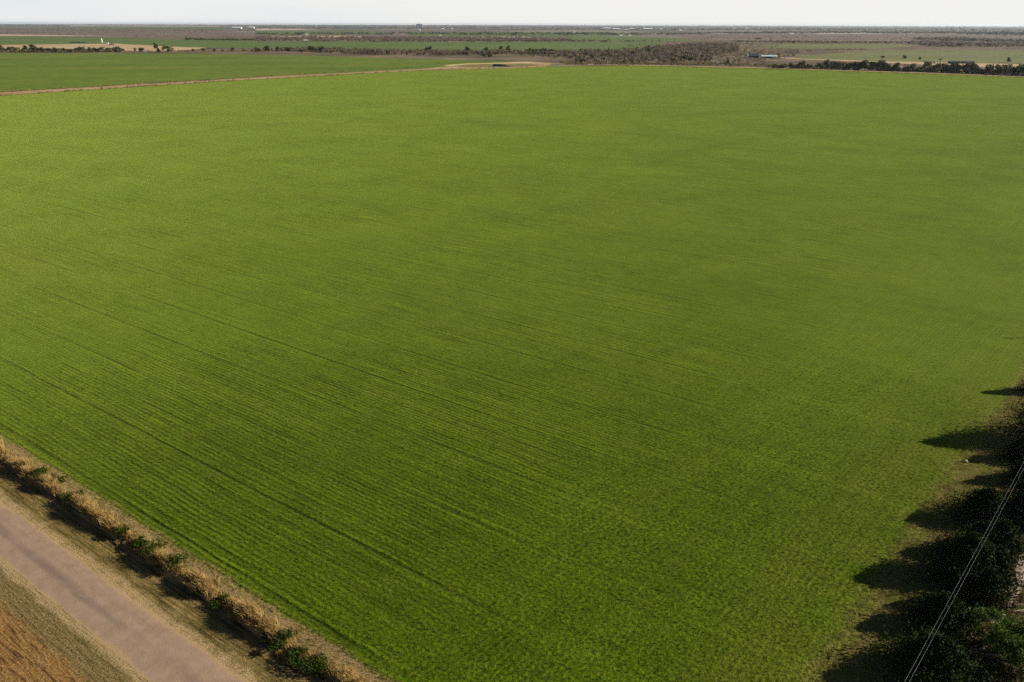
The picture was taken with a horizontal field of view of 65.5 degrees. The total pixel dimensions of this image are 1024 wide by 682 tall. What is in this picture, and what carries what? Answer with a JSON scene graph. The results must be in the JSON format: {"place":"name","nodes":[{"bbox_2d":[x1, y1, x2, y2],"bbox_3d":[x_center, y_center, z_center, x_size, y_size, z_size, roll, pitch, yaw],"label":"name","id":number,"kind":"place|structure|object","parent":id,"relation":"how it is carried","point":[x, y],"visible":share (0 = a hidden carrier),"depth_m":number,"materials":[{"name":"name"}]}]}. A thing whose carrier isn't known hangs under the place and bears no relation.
{"place":"outdoors","nodes":[
{"label":"outdoors","id":0,"kind":"place"},
{"bbox_2d":[0,34,79,35],"bbox_3d":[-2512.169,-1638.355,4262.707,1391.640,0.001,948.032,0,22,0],"label":"pale field","id":1,"kind":"structure","parent":0,"point":[34,35],"depth_m":4034.06,"materials":[{"name":"soil"}]},
{"bbox_2d":[0,560,148,681],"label":"ploughed ground","id":2,"kind":"structure","parent":0,"point":[43,638],"depth_m":82.60,"materials":[{"name":"soil"}]},
{"bbox_2d":[70,25,113,25],"bbox_3d":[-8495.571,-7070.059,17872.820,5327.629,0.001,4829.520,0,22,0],"label":"pale field","id":3,"kind":"structure","parent":0,"point":[91,25],"depth_m":19553.20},
{"bbox_2d":[1,44,201,51],"bbox_3d":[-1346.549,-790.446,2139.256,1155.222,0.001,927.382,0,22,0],"label":"stubble field","id":4,"kind":"structure","parent":0,"point":[127,47],"depth_m":2162.47,"materials":[{"name":"plant"}]},
{"bbox_2d":[0,502,245,681],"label":"dirt road","id":5,"kind":"structure","parent":0,"point":[143,641],"depth_m":87.46,"materials":[{"name":"soil"}]},
{"bbox_2d":[0,36,257,47],"bbox_3d":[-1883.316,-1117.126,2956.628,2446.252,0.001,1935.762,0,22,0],"label":"green field","id":6,"kind":"structure","parent":0,"point":[20,40],"depth_m":2739.85,"materials":[{"name":"plant"}]},
{"bbox_2d":[0,28,257,36],"bbox_3d":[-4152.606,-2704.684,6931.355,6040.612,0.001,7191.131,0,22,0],"label":"clay field","id":7,"kind":"structure","parent":0,"point":[160,33],"depth_m":4998.95,"materials":[{"name":"soil"}]},
{"bbox_2d":[2,29,243,37],"bbox_3d":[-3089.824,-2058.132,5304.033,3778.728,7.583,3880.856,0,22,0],"label":"scrub","id":8,"kind":"object","parent":7,"relation":"on","point":[121,31],"visible":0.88,"depth_m":5049.16,"materials":[{"name":"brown plant"}]},
{"bbox_2d":[0,28,254,31],"bbox_3d":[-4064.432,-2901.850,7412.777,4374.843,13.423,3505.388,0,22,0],"label":"woods","id":9,"kind":"object","parent":7,"relation":"on","point":[211,29],"visible":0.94,"depth_m":7480.55,"materials":[{"name":"plant"}]},
{"bbox_2d":[0,438,393,681],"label":"verge","id":10,"kind":"structure","parent":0,"point":[182,625],"depth_m":90.51,"materials":[{"name":"beige plant"}]},
{"bbox_2d":[30,466,49,478],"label":"green weed","id":11,"kind":"object","parent":10,"relation":"on","point":[38,470],"visible":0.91,"depth_m":111.92,"materials":[{"name":"green plant"}]},
{"bbox_2d":[48,473,68,483],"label":"green weed","id":12,"kind":"object","parent":10,"relation":"on","point":[60,477],"visible":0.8,"depth_m":110.97,"materials":[{"name":"green plant"}]},
{"bbox_2d":[61,486,85,501],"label":"green weed","id":13,"kind":"object","parent":10,"relation":"on","point":[68,497],"visible":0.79,"depth_m":106.95,"materials":[{"name":"green plant"}]},
{"bbox_2d":[114,524,130,534],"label":"green weed","id":14,"kind":"object","parent":10,"relation":"on","point":[119,530],"visible":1,"depth_m":99.36,"materials":[{"name":"green plant"}]},
{"bbox_2d":[130,534,150,548],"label":"green weed","id":15,"kind":"object","parent":10,"relation":"on","point":[140,541],"visible":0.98,"depth_m":97.42,"materials":[{"name":"green plant"}]},
{"bbox_2d":[141,536,167,557],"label":"green weed","id":16,"kind":"object","parent":10,"relation":"on","point":[154,545],"visible":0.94,"depth_m":95.67,"materials":[{"name":"green plant"}]},
{"bbox_2d":[161,553,188,570],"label":"green weed","id":17,"kind":"object","parent":10,"relation":"on","point":[176,557],"visible":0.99,"depth_m":93.21,"materials":[{"name":"green plant"}]},
{"bbox_2d":[0,440,369,681],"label":"tall dry grass","id":18,"kind":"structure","parent":10,"relation":"on","point":[252,615],"depth_m":91.64,"materials":[{"name":"plant"}]},
{"bbox_2d":[192,580,206,593],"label":"green weed","id":19,"kind":"object","parent":10,"relation":"on","point":[199,591],"visible":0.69,"depth_m":89.31,"materials":[{"name":"green plant"}]},
{"bbox_2d":[209,593,228,608],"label":"green weed","id":20,"kind":"object","parent":10,"relation":"on","point":[217,603],"visible":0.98,"depth_m":87.86,"materials":[{"name":"green plant"}]},
{"bbox_2d":[259,631,272,642],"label":"green weed","id":21,"kind":"object","parent":10,"relation":"on","point":[264,638],"visible":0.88,"depth_m":82.77,"materials":[{"name":"green plant"}]},
{"bbox_2d":[268,626,296,650],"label":"green weed","id":22,"kind":"object","parent":10,"relation":"on","point":[288,634],"visible":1,"depth_m":82.13,"materials":[{"name":"green plant"}]},
{"bbox_2d":[283,645,307,668],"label":"green weed","id":23,"kind":"object","parent":10,"relation":"on","point":[295,652],"visible":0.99,"depth_m":80.24,"materials":[{"name":"green plant"}]},
{"bbox_2d":[295,652,330,678],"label":"green weed","id":24,"kind":"object","parent":10,"relation":"on","point":[314,669],"visible":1,"depth_m":78.92,"materials":[{"name":"green plant"}]},
{"bbox_2d":[0,53,506,91],"bbox_3d":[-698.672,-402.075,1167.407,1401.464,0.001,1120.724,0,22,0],"label":"dark crop field","id":25,"kind":"structure","parent":0,"point":[26,71],"depth_m":1176.70,"materials":[{"name":"plant"}]},
{"bbox_2d":[0,62,551,94],"bbox_3d":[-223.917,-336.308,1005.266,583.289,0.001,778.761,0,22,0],"label":"bare track","id":26,"kind":"structure","parent":0,"point":[542,64],"depth_m":928.82,"materials":[{"name":"soil"}]},
{"bbox_2d":[256,28,314,29],"bbox_3d":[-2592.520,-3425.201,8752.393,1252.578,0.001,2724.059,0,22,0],"label":"pale field","id":27,"kind":"structure","parent":0,"point":[282,29],"depth_m":8421.10,"materials":[{"name":"soil"}]},
{"bbox_2d":[273,36,360,38],"bbox_3d":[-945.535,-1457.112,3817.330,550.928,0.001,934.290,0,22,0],"label":"pale field","id":28,"kind":"structure","parent":0,"point":[318,36],"depth_m":3927.34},
{"bbox_2d":[353,30,508,31],"bbox_3d":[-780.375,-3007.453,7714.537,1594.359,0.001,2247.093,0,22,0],"label":"pale field","id":29,"kind":"structure","parent":0,"point":[442,30],"depth_m":7534.46,"materials":[{"name":"soil"}]},
{"bbox_2d":[255,41,665,49],"bbox_3d":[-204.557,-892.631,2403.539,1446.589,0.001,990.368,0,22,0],"label":"green field","id":30,"kind":"structure","parent":0,"point":[479,45],"depth_m":2411.73,"materials":[{"name":"plant"}]},
{"bbox_2d":[457,64,540,66],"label":"grass bank","id":31,"kind":"structure","parent":0,"point":[487,65],"depth_m":1234.24,"materials":[{"name":"plant"}]},
{"bbox_2d":[492,64,510,66],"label":"black heap","id":32,"kind":"object","parent":31,"relation":"on","point":[498,65],"visible":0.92,"depth_m":1192.16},
{"bbox_2d":[0,66,1023,681],"bbox_3d":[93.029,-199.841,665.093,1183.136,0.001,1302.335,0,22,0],"label":"crop field","id":33,"kind":"structure","parent":0,"point":[814,220],"depth_m":167.32,"materials":[{"name":"plant"}]},
{"bbox_2d":[0,317,1007,681],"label":"crop blades","id":34,"kind":"object","parent":33,"relation":"on","point":[526,501],"visible":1,"depth_m":108.98,"materials":[{"name":"plant"}]},
{"bbox_2d":[1,64,1018,95],"bbox_3d":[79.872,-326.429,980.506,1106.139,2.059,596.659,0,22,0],"label":"track weeds","id":35,"kind":"object","parent":33,"relation":"on","point":[204,80],"visible":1,"depth_m":883.88,"materials":[{"name":"green plant"}]},
{"bbox_2d":[0,36,1023,77],"bbox_3d":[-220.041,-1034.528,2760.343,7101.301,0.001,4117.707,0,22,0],"label":"scrub ground","id":36,"kind":"structure","parent":0,"point":[510,57],"depth_m":1730.85,"materials":[{"name":"plant"}]},
{"bbox_2d":[29,44,36,50],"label":"hedge tree","id":37,"kind":"object","parent":36,"relation":"on","point":[33,47],"visible":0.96,"depth_m":1734.19,"materials":[{"name":"green plant"}]},
{"bbox_2d":[0,48,124,52],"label":"undergrowth","id":38,"kind":"object","parent":36,"relation":"on","point":[51,50],"visible":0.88,"depth_m":1727.59,"materials":[{"name":"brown plant"}]},
{"bbox_2d":[161,45,175,51],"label":"tree","id":39,"kind":"object","parent":36,"relation":"on","point":[167,47],"visible":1,"depth_m":1753.18,"materials":[{"name":"green plant"}]},
{"bbox_2d":[123,49,266,51],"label":"scrub","id":40,"kind":"object","parent":36,"relation":"on","point":[195,51],"visible":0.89,"depth_m":1785.18,"materials":[{"name":"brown plant"}]},
{"bbox_2d":[184,37,254,40],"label":"undergrowth","id":41,"kind":"object","parent":36,"relation":"on","point":[190,38],"visible":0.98,"depth_m":3001.38,"materials":[{"name":"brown plant"}]},
{"bbox_2d":[271,46,550,55],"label":"thicket","id":42,"kind":"object","parent":36,"relation":"on","point":[355,50],"visible":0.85,"depth_m":1698.22,"materials":[{"name":"green plant"}]},
{"bbox_2d":[254,35,571,41],"bbox_3d":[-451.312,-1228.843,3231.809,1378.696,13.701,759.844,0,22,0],"label":"bare wood","id":43,"kind":"object","parent":36,"relation":"on","point":[374,38],"visible":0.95,"depth_m":3112.68,"materials":[{"name":"plant"}]},
{"bbox_2d":[283,39,659,41],"bbox_3d":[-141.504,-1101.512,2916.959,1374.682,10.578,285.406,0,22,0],"label":"undergrowth","id":44,"kind":"object","parent":36,"relation":"on","point":[512,40],"visible":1,"depth_m":2889.49,"materials":[{"name":"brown plant"}]},
{"bbox_2d":[445,62,540,65],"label":"pale strip","id":45,"kind":"object","parent":36,"relation":"on","point":[491,63],"visible":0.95,"depth_m":1294.26,"materials":[{"name":"soil"}]},
{"bbox_2d":[534,42,739,62],"bbox_3d":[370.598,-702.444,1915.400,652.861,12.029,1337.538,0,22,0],"label":"bare wood","id":46,"kind":"object","parent":36,"relation":"on","point":[706,48],"visible":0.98,"depth_m":1621.41,"materials":[{"name":"brown plant"}]},
{"bbox_2d":[533,40,797,63],"bbox_3d":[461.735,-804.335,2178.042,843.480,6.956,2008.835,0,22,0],"label":"scrub","id":47,"kind":"object","parent":36,"relation":"on","point":[738,43],"visible":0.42,"depth_m":1862.36,"materials":[{"name":"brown plant"}]},
{"bbox_2d":[559,60,788,66],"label":"scrub","id":48,"kind":"object","parent":36,"relation":"on","point":[598,62],"visible":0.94,"depth_m":1272.98,"materials":[{"name":"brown plant"}]},
{"bbox_2d":[747,53,758,57],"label":"dark house","id":49,"kind":"structure","parent":36,"relation":"on","point":[753,55],"depth_m":1550.81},
{"bbox_2d":[717,49,798,63],"bbox_3d":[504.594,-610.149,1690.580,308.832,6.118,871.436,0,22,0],"label":"scrub","id":50,"kind":"object","parent":36,"relation":"on","point":[760,52],"visible":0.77,"depth_m":1635.88,"materials":[{"name":"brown plant"}]},
{"bbox_2d":[761,55,777,57],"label":"long shed","id":51,"kind":"structure","parent":36,"relation":"on","point":[771,56],"depth_m":1540.93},
{"bbox_2d":[784,48,865,51],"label":"scrub","id":52,"kind":"object","parent":36,"relation":"on","point":[826,50],"visible":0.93,"depth_m":1994.78,"materials":[{"name":"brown plant"}]},
{"bbox_2d":[822,59,829,65],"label":"hedge tree","id":53,"kind":"object","parent":36,"relation":"on","point":[826,62],"visible":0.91,"depth_m":1158.26,"materials":[{"name":"green plant"}]},
{"bbox_2d":[830,61,841,67],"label":"hedge tree","id":54,"kind":"object","parent":36,"relation":"on","point":[833,63],"visible":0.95,"depth_m":1151.60,"materials":[{"name":"green plant"}]},
{"bbox_2d":[733,39,946,43],"bbox_3d":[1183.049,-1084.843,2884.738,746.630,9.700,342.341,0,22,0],"label":"treeline","id":55,"kind":"object","parent":36,"relation":"on","point":[820,41],"visible":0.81,"depth_m":2836.14,"materials":[{"name":"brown plant"}]},
{"bbox_2d":[764,44,918,48],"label":"pasture","id":56,"kind":"structure","parent":36,"relation":"on","point":[819,46],"depth_m":2378.53,"materials":[{"name":"plant"}]},
{"bbox_2d":[838,62,848,69],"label":"hedge tree","id":57,"kind":"object","parent":36,"relation":"on","point":[842,64],"visible":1,"depth_m":1142.51,"materials":[{"name":"green plant"}]},
{"bbox_2d":[849,61,861,66],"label":"hedge tree","id":58,"kind":"object","parent":36,"relation":"on","point":[853,64],"visible":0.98,"depth_m":1135.77,"materials":[{"name":"green plant"}]},
{"bbox_2d":[707,34,1019,39],"bbox_3d":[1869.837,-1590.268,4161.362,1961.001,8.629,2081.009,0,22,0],"label":"scrub","id":59,"kind":"object","parent":36,"relation":"on","point":[844,37],"visible":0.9,"depth_m":4033.20,"materials":[{"name":"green plant"}]},
{"bbox_2d":[857,60,869,69],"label":"hedge tree","id":60,"kind":"object","parent":36,"relation":"on","point":[864,65],"visible":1,"depth_m":1129.94,"materials":[{"name":"green plant"}]},
{"bbox_2d":[869,61,880,69],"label":"hedge tree","id":61,"kind":"object","parent":36,"relation":"on","point":[873,64],"visible":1,"depth_m":1121.51,"materials":[{"name":"green plant"}]},
{"bbox_2d":[878,60,887,70],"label":"hedge tree","id":62,"kind":"object","parent":36,"relation":"on","point":[883,63],"visible":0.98,"depth_m":1118.91,"materials":[{"name":"green plant"}]},
{"bbox_2d":[771,63,1023,74],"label":"undergrowth","id":63,"kind":"object","parent":36,"relation":"on","point":[934,70],"visible":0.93,"depth_m":1105.89,"materials":[{"name":"green plant"}]},
{"bbox_2d":[779,57,1018,66],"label":"pale strip","id":64,"kind":"object","parent":36,"relation":"on","point":[978,64],"visible":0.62,"depth_m":1366.38,"materials":[{"name":"soil"}]},
{"bbox_2d":[948,61,973,63],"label":"long barn","id":65,"kind":"structure","parent":64,"relation":"on","point":[959,62],"depth_m":1331.66,"materials":[{"name":"metal"}]},
{"bbox_2d":[794,50,1023,63],"bbox_3d":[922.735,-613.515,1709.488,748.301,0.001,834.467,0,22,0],"label":"pasture","id":66,"kind":"structure","parent":36,"relation":"on","point":[985,56],"depth_m":1637.92,"materials":[{"name":"plant"}]},
{"bbox_2d":[922,61,934,70],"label":"hedge tree","id":67,"kind":"object","parent":36,"relation":"on","point":[927,64],"visible":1,"depth_m":1089.47,"materials":[{"name":"green plant"}]},
{"bbox_2d":[931,63,940,68],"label":"hedge tree","id":68,"kind":"object","parent":36,"relation":"on","point":[937,65],"visible":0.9,"depth_m":1082.31,"materials":[{"name":"green plant"}]},
{"bbox_2d":[941,63,958,71],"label":"hedge tree","id":69,"kind":"object","parent":36,"relation":"on","point":[948,67],"visible":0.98,"depth_m":1072.69,"materials":[{"name":"green plant"}]},
{"bbox_2d":[952,64,965,71],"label":"hedge tree","id":70,"kind":"object","parent":36,"relation":"on","point":[959,66],"visible":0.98,"depth_m":1066.73,"materials":[{"name":"green plant"}]},
{"bbox_2d":[907,39,1023,46],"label":"treeline","id":71,"kind":"object","parent":36,"relation":"on","point":[939,43],"visible":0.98,"depth_m":2461.52,"materials":[{"name":"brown plant"}]},
{"bbox_2d":[960,62,973,72],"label":"hedge tree","id":72,"kind":"object","parent":36,"relation":"on","point":[968,65],"visible":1,"depth_m":1061.80,"materials":[{"name":"green plant"}]},
{"bbox_2d":[913,36,1023,42],"bbox_3d":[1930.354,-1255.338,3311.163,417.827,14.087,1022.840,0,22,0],"label":"treeline","id":73,"kind":"object","parent":36,"relation":"on","point":[984,39],"visible":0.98,"depth_m":3283.05,"materials":[{"name":"plant"}]},
{"bbox_2d":[969,63,978,70],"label":"hedge tree","id":74,"kind":"object","parent":36,"relation":"on","point":[976,67],"visible":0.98,"depth_m":1057.48,"materials":[{"name":"green plant"}]},
{"bbox_2d":[985,64,994,73],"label":"hedge tree","id":75,"kind":"object","parent":36,"relation":"on","point":[989,67],"visible":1,"depth_m":1045.17,"materials":[{"name":"green plant"}]},
{"bbox_2d":[993,64,1001,73],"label":"hedge tree","id":76,"kind":"object","parent":36,"relation":"on","point":[998,69],"visible":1,"depth_m":1036.73,"materials":[{"name":"green plant"}]},
{"bbox_2d":[999,64,1014,74],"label":"hedge tree","id":77,"kind":"object","parent":36,"relation":"on","point":[1008,67],"visible":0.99,"depth_m":1030.12,"materials":[{"name":"green plant"}]},
{"bbox_2d":[1012,64,1023,73],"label":"hedge tree","id":78,"kind":"object","parent":36,"relation":"on","point":[1017,67],"visible":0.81,"depth_m":1023.47,"materials":[{"name":"green plant"}]},
{"bbox_2d":[0,24,1023,91],"bbox_3d":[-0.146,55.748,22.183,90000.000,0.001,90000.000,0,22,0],"label":"ground","id":79,"kind":"structure","parent":0,"point":[652,31],"depth_m":11289.56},
{"bbox_2d":[95,28,225,29],"bbox_3d":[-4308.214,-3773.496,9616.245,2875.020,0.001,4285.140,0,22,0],"label":"grey pasture","id":80,"kind":"structure","parent":79,"relation":"attached to","point":[162,29],"depth_m":8177.96,"materials":[{"name":"plant"}]},
{"bbox_2d":[255,31,393,34],"bbox_3d":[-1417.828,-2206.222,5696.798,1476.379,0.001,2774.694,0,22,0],"label":"grey pasture","id":81,"kind":"structure","parent":79,"relation":"attached to","point":[316,33],"depth_m":5674.76,"materials":[{"name":"plant"}]},
{"bbox_2d":[257,32,701,34],"bbox_3d":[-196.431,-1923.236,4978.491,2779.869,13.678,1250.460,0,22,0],"label":"woods","id":82,"kind":"object","parent":79,"relation":"on","point":[517,33],"visible":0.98,"depth_m":4874.52,"materials":[{"name":"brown plant"}]},
{"bbox_2d":[5,24,1023,26],"bbox_3d":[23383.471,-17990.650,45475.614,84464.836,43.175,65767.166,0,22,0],"label":"woods","id":83,"kind":"object","parent":79,"relation":"on","point":[538,25],"visible":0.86,"depth_m":24600.94,"materials":[{"name":"green plant"}]},
{"bbox_2d":[404,32,653,35],"bbox_3d":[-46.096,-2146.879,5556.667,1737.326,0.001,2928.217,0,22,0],"label":"grey pasture","id":84,"kind":"structure","parent":79,"relation":"attached to","point":[529,34],"depth_m":4795.82,"materials":[{"name":"plant"}]},
{"bbox_2d":[254,26,1023,30],"bbox_3d":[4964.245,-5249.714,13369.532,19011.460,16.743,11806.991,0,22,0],"label":"woods","id":85,"kind":"object","parent":79,"relation":"on","point":[827,29],"visible":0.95,"depth_m":11127.43,"materials":[{"name":"green plant"}]},
{"bbox_2d":[680,31,1023,35],"bbox_3d":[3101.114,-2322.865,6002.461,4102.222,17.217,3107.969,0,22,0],"label":"woods","id":86,"kind":"object","parent":79,"relation":"on","point":[1020,33],"visible":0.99,"depth_m":6113.41,"materials":[{"name":"green plant"}]},
{"bbox_2d":[0,0,1023,26],"label":"sky","id":87,"kind":"structure","parent":0,"point":[948,13],"materials":[{"name":"white"}]},
{"bbox_2d":[553,36,699,41],"bbox_3d":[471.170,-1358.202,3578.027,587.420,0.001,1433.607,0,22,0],"label":"olive field","id":88,"kind":"structure","parent":0,"point":[600,38],"depth_m":3574.36,"materials":[{"name":"plant"}]},
{"bbox_2d":[587,64,1023,76],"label":"bare track","id":89,"kind":"structure","parent":0,"point":[814,69],"depth_m":1144.83,"materials":[{"name":"soil"}]},
{"bbox_2d":[669,33,1023,40],"bbox_3d":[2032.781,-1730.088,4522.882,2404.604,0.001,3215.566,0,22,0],"label":"clay field","id":90,"kind":"structure","parent":0,"point":[840,37],"depth_m":4318.17,"materials":[{"name":"soil"}]},
{"bbox_2d":[815,33,877,33],"bbox_3d":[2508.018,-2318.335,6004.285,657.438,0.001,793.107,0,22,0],"label":"pale field","id":91,"kind":"structure","parent":0,"point":[845,33],"depth_m":5932.07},
{"bbox_2d":[802,374,1023,681],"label":"rough ground","id":92,"kind":"structure","parent":0,"point":[845,675],"depth_m":91.30,"materials":[{"name":"green plant"}]},
{"bbox_2d":[844,607,1011,681],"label":"juniper tree","id":93,"kind":"object","parent":92,"relation":"on","point":[944,657],"visible":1,"depth_m":77.60,"materials":[{"name":"green plant"}]},
{"bbox_2d":[881,586,990,653],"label":"juniper tree","id":94,"kind":"object","parent":92,"relation":"on","point":[954,611],"visible":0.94,"depth_m":84.15,"materials":[{"name":"green plant"}]},
{"bbox_2d":[891,522,1023,615],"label":"juniper tree","id":95,"kind":"object","parent":92,"relation":"on","point":[962,552],"visible":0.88,"depth_m":91.29,"materials":[{"name":"green plant"}]},
{"bbox_2d":[927,486,1023,538],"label":"juniper tree","id":96,"kind":"object","parent":92,"relation":"on","point":[982,503],"visible":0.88,"depth_m":102.39,"materials":[{"name":"green plant"}]},
{"bbox_2d":[939,520,1018,561],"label":"juniper tree","id":97,"kind":"object","parent":92,"relation":"on","point":[984,528],"visible":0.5,"depth_m":95.99,"materials":[{"name":"green plant"}]},
{"bbox_2d":[953,566,1020,621],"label":"juniper tree","id":98,"kind":"object","parent":92,"relation":"on","point":[988,582],"visible":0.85,"depth_m":86.92,"materials":[{"name":"green plant"}]},
{"bbox_2d":[956,582,1023,624],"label":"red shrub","id":99,"kind":"object","parent":92,"relation":"on","point":[969,593],"visible":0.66,"depth_m":86.87,"materials":[{"name":"plant"}]},
{"bbox_2d":[964,602,1023,681],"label":"green bush","id":100,"kind":"object","parent":92,"relation":"on","point":[1011,640],"visible":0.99,"depth_m":80.09,"materials":[{"name":"green plant"}]},
{"bbox_2d":[976,544,1022,592],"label":"juniper tree","id":101,"kind":"object","parent":92,"relation":"on","point":[1004,553],"visible":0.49,"depth_m":90.63,"materials":[{"name":"green plant"}]},
{"bbox_2d":[980,396,1023,446],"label":"juniper tree","id":102,"kind":"object","parent":92,"relation":"on","point":[1021,422],"visible":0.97,"depth_m":125.58,"materials":[{"name":"green plant"}]},
{"bbox_2d":[985,551,1023,623],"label":"drive","id":103,"kind":"structure","parent":92,"relation":"on","point":[1021,576],"depth_m":92.23,"materials":[{"name":"gravel"}]},
{"bbox_2d":[990,436,1023,461],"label":"juniper tree","id":104,"kind":"object","parent":92,"relation":"on","point":[1015,450],"visible":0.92,"depth_m":117.60,"materials":[{"name":"green plant"}]},
{"bbox_2d":[992,519,1023,565],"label":"juniper tree","id":105,"kind":"object","parent":92,"relation":"on","point":[1006,529],"visible":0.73,"depth_m":96.25,"materials":[{"name":"green plant"}]},
{"bbox_2d":[996,491,1023,537],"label":"juniper tree","id":106,"kind":"object","parent":92,"relation":"on","point":[1017,501],"visible":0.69,"depth_m":101.69,"materials":[{"name":"green plant"}]},
{"bbox_2d":[999,458,1023,487],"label":"juniper tree","id":107,"kind":"object","parent":92,"relation":"on","point":[1016,469],"visible":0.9,"depth_m":112.61,"materials":[{"name":"green plant"}]},
{"bbox_2d":[1001,470,1023,495],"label":"juniper tree","id":108,"kind":"object","parent":92,"relation":"on","point":[1021,486],"visible":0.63,"depth_m":109.17,"materials":[{"name":"green plant"}]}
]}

